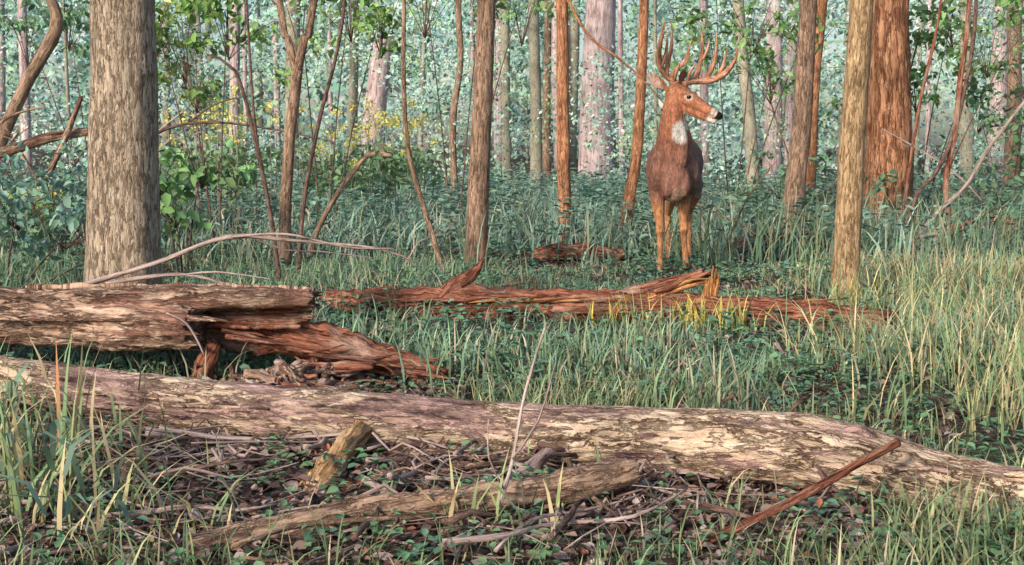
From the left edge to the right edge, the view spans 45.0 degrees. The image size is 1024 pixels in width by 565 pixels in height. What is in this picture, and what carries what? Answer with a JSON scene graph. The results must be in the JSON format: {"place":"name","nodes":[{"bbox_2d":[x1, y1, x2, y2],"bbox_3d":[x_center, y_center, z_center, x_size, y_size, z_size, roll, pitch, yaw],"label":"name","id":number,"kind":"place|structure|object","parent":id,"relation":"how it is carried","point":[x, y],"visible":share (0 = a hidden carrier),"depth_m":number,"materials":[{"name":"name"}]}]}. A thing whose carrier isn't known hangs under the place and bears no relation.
{"place":"outdoors","nodes":[
{"label":"outdoors","id":0,"kind":"place"},
{"bbox_2d":[0,95,87,233],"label":"dead branches","id":1,"kind":"object","parent":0,"point":[65,135],"visible":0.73,"depth_m":11.87,"materials":[{"name":"brown wood"}]},
{"bbox_2d":[0,144,1023,564],"bbox_3d":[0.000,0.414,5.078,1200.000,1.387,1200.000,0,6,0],"label":"ground","id":2,"kind":"structure","parent":0,"point":[938,440],"depth_m":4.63,"materials":[{"name":"green plant"}]},
{"bbox_2d":[0,0,62,146],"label":"leaning dead tree","id":3,"kind":"object","parent":2,"relation":"on","point":[48,45],"visible":0.95,"depth_m":13.77,"materials":[{"name":"brown wood"}]},
{"bbox_2d":[0,185,67,246],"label":"leafy shrub","id":4,"kind":"object","parent":2,"relation":"on","point":[37,226],"visible":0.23,"depth_m":11.34,"materials":[{"name":"green plant"}]},
{"bbox_2d":[0,345,142,538],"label":"clump","id":5,"kind":"object","parent":2,"relation":"on","point":[50,454],"visible":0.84,"depth_m":3.15,"materials":[{"name":"green plant"}]},
{"bbox_2d":[0,164,164,285],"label":"leafy shrub","id":6,"kind":"object","parent":2,"relation":"on","point":[70,220],"visible":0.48,"depth_m":8.00,"materials":[{"name":"green plant"}]},
{"bbox_2d":[0,0,173,180],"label":"understory sapling","id":7,"kind":"object","parent":2,"relation":"on","point":[69,13],"visible":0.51,"depth_m":14.80,"materials":[{"name":"green plant"}]},
{"bbox_2d":[0,140,189,255],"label":"leafy shrub","id":8,"kind":"object","parent":2,"relation":"on","point":[55,182],"visible":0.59,"depth_m":10.33,"materials":[{"name":"green plant"}]},
{"bbox_2d":[80,0,167,368],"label":"oak tree","id":9,"kind":"object","parent":2,"relation":"on","point":[123,224],"visible":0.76,"depth_m":5.45,"materials":[{"name":"brown plant"}]},
{"bbox_2d":[0,282,322,355],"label":"fallen log","id":10,"kind":"object","parent":2,"relation":"on","point":[170,316],"visible":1,"depth_m":4.97,"materials":[{"name":"brown wood"}]},
{"bbox_2d":[85,233,414,283],"bbox_3d":[-1.188,-0.076,5.277,1.538,0.280,0.308,0,6,0],"label":"dead branch","id":11,"kind":"object","parent":10,"relation":"on","point":[106,279],"visible":0.91,"depth_m":5.31,"materials":[{"name":"grey wood"}]},
{"bbox_2d":[159,108,246,228],"bbox_3d":[-3.788,-1.209,13.478,1.556,1.389,0.904,1,7,13],"label":"goldenrod plant","id":12,"kind":"object","parent":2,"relation":"on","point":[177,165],"visible":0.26,"depth_m":13.53,"materials":[{"name":"green plant"}]},
{"bbox_2d":[159,142,257,280],"bbox_3d":[-2.460,-0.477,8.776,1.246,1.029,0.771,0,6,0],"label":"leafy shrub","id":13,"kind":"object","parent":2,"relation":"on","point":[186,169],"visible":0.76,"depth_m":8.77,"materials":[{"name":"green plant"}]},
{"bbox_2d":[180,82,282,232],"bbox_3d":[-3.039,-1.377,13.709,1.088,1.671,1.649,4,8,32],"label":"goldenrod plant","id":14,"kind":"object","parent":2,"relation":"on","point":[233,143],"visible":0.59,"depth_m":13.61,"materials":[{"name":"green plant"}]},
{"bbox_2d":[229,0,239,189],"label":"tree","id":15,"kind":"object","parent":2,"relation":"on","point":[235,58],"visible":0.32,"depth_m":19.69,"materials":[{"name":"grey plant"}]},
{"bbox_2d":[206,0,281,281],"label":"sapling","id":16,"kind":"object","parent":2,"relation":"on","point":[253,127],"visible":0.91,"depth_m":8.43,"materials":[{"name":"brown plant"}]},
{"bbox_2d":[159,95,329,140],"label":"arching branch","id":17,"kind":"object","parent":2,"relation":"on","point":[190,122],"visible":0.5,"depth_m":10.90,"materials":[{"name":"brown plant"}]},
{"bbox_2d":[155,0,340,244],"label":"understory sapling","id":18,"kind":"object","parent":2,"relation":"on","point":[196,97],"visible":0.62,"depth_m":11.36,"materials":[{"name":"green plant"}]},
{"bbox_2d":[276,0,317,270],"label":"forked tree","id":19,"kind":"object","parent":2,"relation":"on","point":[296,60],"visible":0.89,"depth_m":9.39,"materials":[{"name":"brown plant"}]},
{"bbox_2d":[159,321,458,383],"bbox_3d":[-1.094,0.268,5.165,1.808,0.399,0.438,2,7,20],"label":"rotten log","id":20,"kind":"object","parent":2,"relation":"on","point":[325,342],"visible":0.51,"depth_m":5.07,"materials":[{"name":"red wood"}]},
{"bbox_2d":[296,0,345,278],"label":"sapling","id":21,"kind":"object","parent":2,"relation":"on","point":[305,190],"visible":0.89,"depth_m":8.93,"materials":[{"name":"brown plant"}]},
{"bbox_2d":[229,0,428,234],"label":"understory sapling","id":22,"kind":"object","parent":2,"relation":"on","point":[369,19],"visible":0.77,"depth_m":12.29,"materials":[{"name":"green plant"}]},
{"bbox_2d":[202,355,474,395],"bbox_3d":[-0.909,0.401,4.754,1.517,0.178,0.804,0,6,0],"label":"wood debris pile","id":23,"kind":"object","parent":2,"relation":"on","point":[281,372],"visible":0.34,"depth_m":4.83,"materials":[{"name":"brown wood"}]},
{"bbox_2d":[307,151,391,262],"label":"broken branch","id":24,"kind":"object","parent":2,"relation":"on","point":[349,176],"visible":0.82,"depth_m":9.97,"materials":[{"name":"brown plant"}]},
{"bbox_2d":[295,102,422,215],"bbox_3d":[-1.881,-1.374,14.558,1.463,1.475,1.094,-2,7,-19],"label":"goldenrod plant","id":25,"kind":"object","parent":2,"relation":"on","point":[338,172],"visible":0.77,"depth_m":14.36,"materials":[{"name":"green plant"}]},
{"bbox_2d":[359,38,392,170],"bbox_3d":[-3.080,-3.738,27.758,0.839,3.441,0.647,0,6,0],"label":"broken snag","id":26,"kind":"object","parent":2,"relation":"on","point":[374,90],"visible":0.48,"depth_m":27.50,"materials":[{"name":"grey plant"}]},
{"bbox_2d":[342,96,442,222],"bbox_3d":[-1.474,-1.500,15.205,1.136,1.581,1.456,2,7,15],"label":"goldenrod plant","id":27,"kind":"object","parent":2,"relation":"on","point":[382,162],"visible":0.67,"depth_m":14.86,"materials":[{"name":"green plant"}]},
{"bbox_2d":[184,457,641,554],"bbox_3d":[-0.227,0.587,3.249,1.231,0.155,0.112,-2,7,-18],"label":"log","id":28,"kind":"object","parent":2,"relation":"on","point":[596,477],"visible":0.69,"depth_m":3.24,"materials":[{"name":"brown wood"}]},
{"bbox_2d":[401,0,444,270],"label":"sapling","id":29,"kind":"object","parent":2,"relation":"on","point":[412,166],"visible":0.89,"depth_m":8.93,"materials":[{"name":"brown plant"}]},
{"bbox_2d":[449,0,463,201],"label":"sapling","id":30,"kind":"object","parent":2,"relation":"on","point":[454,105],"visible":0.72,"depth_m":17.78,"materials":[{"name":"brown plant"}]},
{"bbox_2d":[364,0,580,235],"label":"understory sapling","id":31,"kind":"object","parent":2,"relation":"on","point":[539,7],"visible":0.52,"depth_m":12.78,"materials":[{"name":"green plant"}]},
{"bbox_2d":[463,0,495,270],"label":"tree","id":32,"kind":"object","parent":2,"relation":"on","point":[478,174],"visible":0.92,"depth_m":9.37,"materials":[{"name":"brown plant"}]},
{"bbox_2d":[0,22,992,274],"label":"dead saplings","id":33,"kind":"object","parent":2,"relation":"on","point":[6,130],"visible":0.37,"depth_m":12.37,"materials":[{"name":"brown wood"}]},
{"bbox_2d":[0,393,1004,564],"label":"brush pile","id":34,"kind":"object","parent":2,"relation":"on","point":[231,451],"visible":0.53,"depth_m":3.39,"materials":[{"name":"brown wood"}]},
{"bbox_2d":[500,0,512,187],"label":"tree","id":35,"kind":"object","parent":2,"relation":"on","point":[505,33],"visible":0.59,"depth_m":23.69,"materials":[{"name":"grey plant"}]},
{"bbox_2d":[1,223,1019,425],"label":"scattered twigs","id":36,"kind":"object","parent":2,"relation":"on","point":[800,399],"visible":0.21,"depth_m":5.57,"materials":[{"name":"brown wood"}]},
{"bbox_2d":[0,165,1023,564],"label":"ground cover plants","id":37,"kind":"object","parent":2,"relation":"on","point":[494,247],"visible":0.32,"depth_m":6.24,"materials":[{"name":"green plant"}]},
{"bbox_2d":[0,355,1023,524],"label":"fallen log","id":38,"kind":"object","parent":2,"relation":"on","point":[800,449],"visible":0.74,"depth_m":3.76,"materials":[{"name":"brown wood"}]},
{"bbox_2d":[0,173,1023,564],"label":"tall grass","id":39,"kind":"structure","parent":2,"relation":"on","point":[12,427],"depth_m":5.19,"materials":[{"name":"green plant"}]},
{"bbox_2d":[0,0,1023,207],"bbox_3d":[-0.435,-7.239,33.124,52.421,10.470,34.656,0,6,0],"label":"background foliage","id":40,"kind":"object","parent":2,"relation":"on","point":[256,60],"visible":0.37,"depth_m":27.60,"materials":[{"name":"green plant"}]},
{"bbox_2d":[0,235,1023,564],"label":"fallen leaves","id":41,"kind":"object","parent":2,"relation":"on","point":[316,493],"visible":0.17,"depth_m":3.40,"materials":[{"name":"brown plant"}]},
{"bbox_2d":[0,0,1023,186],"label":"distant trees","id":42,"kind":"object","parent":2,"relation":"on","point":[573,44],"visible":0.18,"depth_m":38.51,"materials":[{"name":"grey plant"}]},
{"bbox_2d":[3,155,1023,251],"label":"woodland forbs","id":43,"kind":"object","parent":2,"relation":"on","point":[575,197],"visible":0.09,"depth_m":14.94,"materials":[{"name":"green plant"}]},
{"bbox_2d":[487,322,556,532],"bbox_3d":[0.012,0.377,3.275,0.058,0.524,0.276,5,8,39],"label":"dry stem","id":44,"kind":"object","parent":2,"relation":"on","point":[508,476],"visible":0.97,"depth_m":3.30,"materials":[{"name":"beige plant"}]},
{"bbox_2d":[494,279,573,289],"bbox_3d":[0.124,0.027,8.310,0.662,0.087,0.150,0,6,0],"label":"rotten log","id":45,"kind":"object","parent":2,"relation":"on","point":[510,283],"visible":0.13,"depth_m":8.32,"materials":[{"name":"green wood"}]},
{"bbox_2d":[528,0,542,191],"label":"tree","id":46,"kind":"object","parent":2,"relation":"on","point":[535,79],"visible":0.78,"depth_m":21.70,"materials":[{"name":"grey plant"}]},
{"bbox_2d":[542,0,551,181],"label":"tree","id":47,"kind":"object","parent":2,"relation":"on","point":[546,156],"visible":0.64,"depth_m":26.65,"materials":[{"name":"brown plant"}]},
{"bbox_2d":[533,242,624,260],"bbox_3d":[0.573,-0.250,10.536,0.798,0.188,0.213,1,6,9],"label":"rotten log","id":48,"kind":"object","parent":2,"relation":"on","point":[562,253],"visible":0.69,"depth_m":10.49,"materials":[{"name":"red wood"}]},
{"bbox_2d":[578,0,615,182],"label":"oak tree","id":49,"kind":"object","parent":2,"relation":"on","point":[600,21],"visible":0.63,"depth_m":29.36,"materials":[{"name":"grey plant"}]},
{"bbox_2d":[319,257,898,331],"bbox_3d":[0.447,0.063,6.910,3.304,0.392,0.481,1,7,11],"label":"rotten log","id":50,"kind":"object","parent":2,"relation":"on","point":[459,288],"visible":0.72,"depth_m":6.90,"materials":[{"name":"red wood"}]},
{"bbox_2d":[556,0,663,243],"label":"tree","id":51,"kind":"object","parent":2,"relation":"on","point":[563,130],"visible":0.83,"depth_m":11.44,"materials":[{"name":"brown plant"}]},
{"bbox_2d":[618,0,648,241],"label":"tree","id":52,"kind":"object","parent":2,"relation":"on","point":[629,195],"visible":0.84,"depth_m":12.35,"materials":[{"name":"brown plant"}]},
{"bbox_2d":[646,19,737,277],"bbox_3d":[1.316,-1.030,9.741,0.658,1.892,1.636,0,6,0],"label":"white tailed deer","id":53,"kind":"object","parent":2,"relation":"on","point":[674,166],"visible":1,"depth_m":9.12},
{"bbox_2d":[732,0,759,199],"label":"tree","id":54,"kind":"object","parent":2,"relation":"on","point":[750,128],"visible":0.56,"depth_m":19.73,"materials":[{"name":"grey plant"}]},
{"bbox_2d":[670,0,848,217],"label":"understory sapling","id":55,"kind":"object","parent":2,"relation":"on","point":[762,52],"visible":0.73,"depth_m":13.79,"materials":[{"name":"green plant"}]},
{"bbox_2d":[762,0,782,182],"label":"tree","id":56,"kind":"object","parent":2,"relation":"on","point":[777,42],"visible":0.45,"depth_m":31.50,"materials":[{"name":"grey plant"}]},
{"bbox_2d":[724,231,863,254],"bbox_3d":[2.573,-0.351,11.090,1.373,0.246,0.387,-1,6,-9],"label":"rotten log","id":57,"kind":"object","parent":2,"relation":"on","point":[754,237],"visible":0.24,"depth_m":11.04,"materials":[{"name":"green wood"}]},
{"bbox_2d":[697,438,900,548],"bbox_3d":[0.750,0.539,3.142,0.612,0.227,0.073,-3,7,-22],"label":"stick","id":58,"kind":"object","parent":2,"relation":"on","point":[817,487],"visible":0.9,"depth_m":3.15,"materials":[{"name":"red wood"}]},
{"bbox_2d":[782,0,816,232],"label":"tree","id":59,"kind":"object","parent":2,"relation":"on","point":[796,169],"visible":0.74,"depth_m":12.31,"materials":[{"name":"brown plant"}]},
{"bbox_2d":[805,0,827,212],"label":"tree","id":60,"kind":"object","parent":2,"relation":"on","point":[822,12],"visible":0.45,"depth_m":16.75,"materials":[{"name":"brown plant"}]},
{"bbox_2d":[725,149,917,217],"bbox_3d":[3.381,-0.960,13.387,2.098,0.964,1.126,0,6,0],"label":"leafy shrub","id":61,"kind":"object","parent":2,"relation":"on","point":[824,156],"visible":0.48,"depth_m":13.32,"materials":[{"name":"green plant"}]},
{"bbox_2d":[829,0,873,303],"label":"tree","id":62,"kind":"object","parent":2,"relation":"on","point":[848,215],"visible":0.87,"depth_m":7.50,"materials":[{"name":"brown plant"}]},
{"bbox_2d":[862,0,915,231],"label":"oak tree","id":63,"kind":"object","parent":2,"relation":"on","point":[889,108],"visible":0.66,"depth_m":13.18,"materials":[{"name":"brown plant"}]},
{"bbox_2d":[900,0,942,230],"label":"hanging vine","id":64,"kind":"object","parent":2,"relation":"on","point":[919,109],"visible":0.82,"depth_m":12.08,"materials":[{"name":"red wood"}]},
{"bbox_2d":[827,0,1023,212],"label":"understory sapling","id":65,"kind":"object","parent":2,"relation":"on","point":[946,23],"visible":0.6,"depth_m":14.35,"materials":[{"name":"green plant"}]},
{"bbox_2d":[905,0,977,234],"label":"hanging vine","id":66,"kind":"object","parent":2,"relation":"on","point":[943,158],"visible":0.9,"depth_m":11.87,"materials":[{"name":"brown plant"}]},
{"bbox_2d":[943,0,971,243],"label":"hanging vine","id":67,"kind":"object","parent":2,"relation":"on","point":[947,169],"visible":0.84,"depth_m":11.87,"materials":[{"name":"red wood"}]},
{"bbox_2d":[902,210,1023,248],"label":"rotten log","id":68,"kind":"object","parent":2,"relation":"on","point":[961,225],"visible":0.27,"depth_m":11.57,"materials":[{"name":"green wood"}]},
{"bbox_2d":[921,156,1023,215],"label":"leafy shrub","id":69,"kind":"object","parent":2,"relation":"on","point":[984,186],"visible":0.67,"depth_m":13.02,"materials":[{"name":"green plant"}]},
{"bbox_2d":[921,100,1023,231],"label":"dead branch","id":70,"kind":"object","parent":2,"relation":"on","point":[961,190],"visible":0.81,"depth_m":11.94,"materials":[{"name":"grey wood"}]},
{"bbox_2d":[951,50,1023,207],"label":"understory sapling","id":71,"kind":"object","parent":2,"relation":"on","point":[974,102],"visible":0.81,"depth_m":15.34,"materials":[{"name":"green plant"}]},
{"bbox_2d":[1002,0,1022,192],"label":"tree","id":72,"kind":"object","parent":2,"relation":"on","point":[1012,81],"visible":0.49,"depth_m":21.67,"materials":[{"name":"brown plant"}]},
{"bbox_2d":[6,0,1023,144],"label":"sky","id":73,"kind":"structure","parent":0,"point":[947,126],"materials":[{"name":"white"}]}
]}

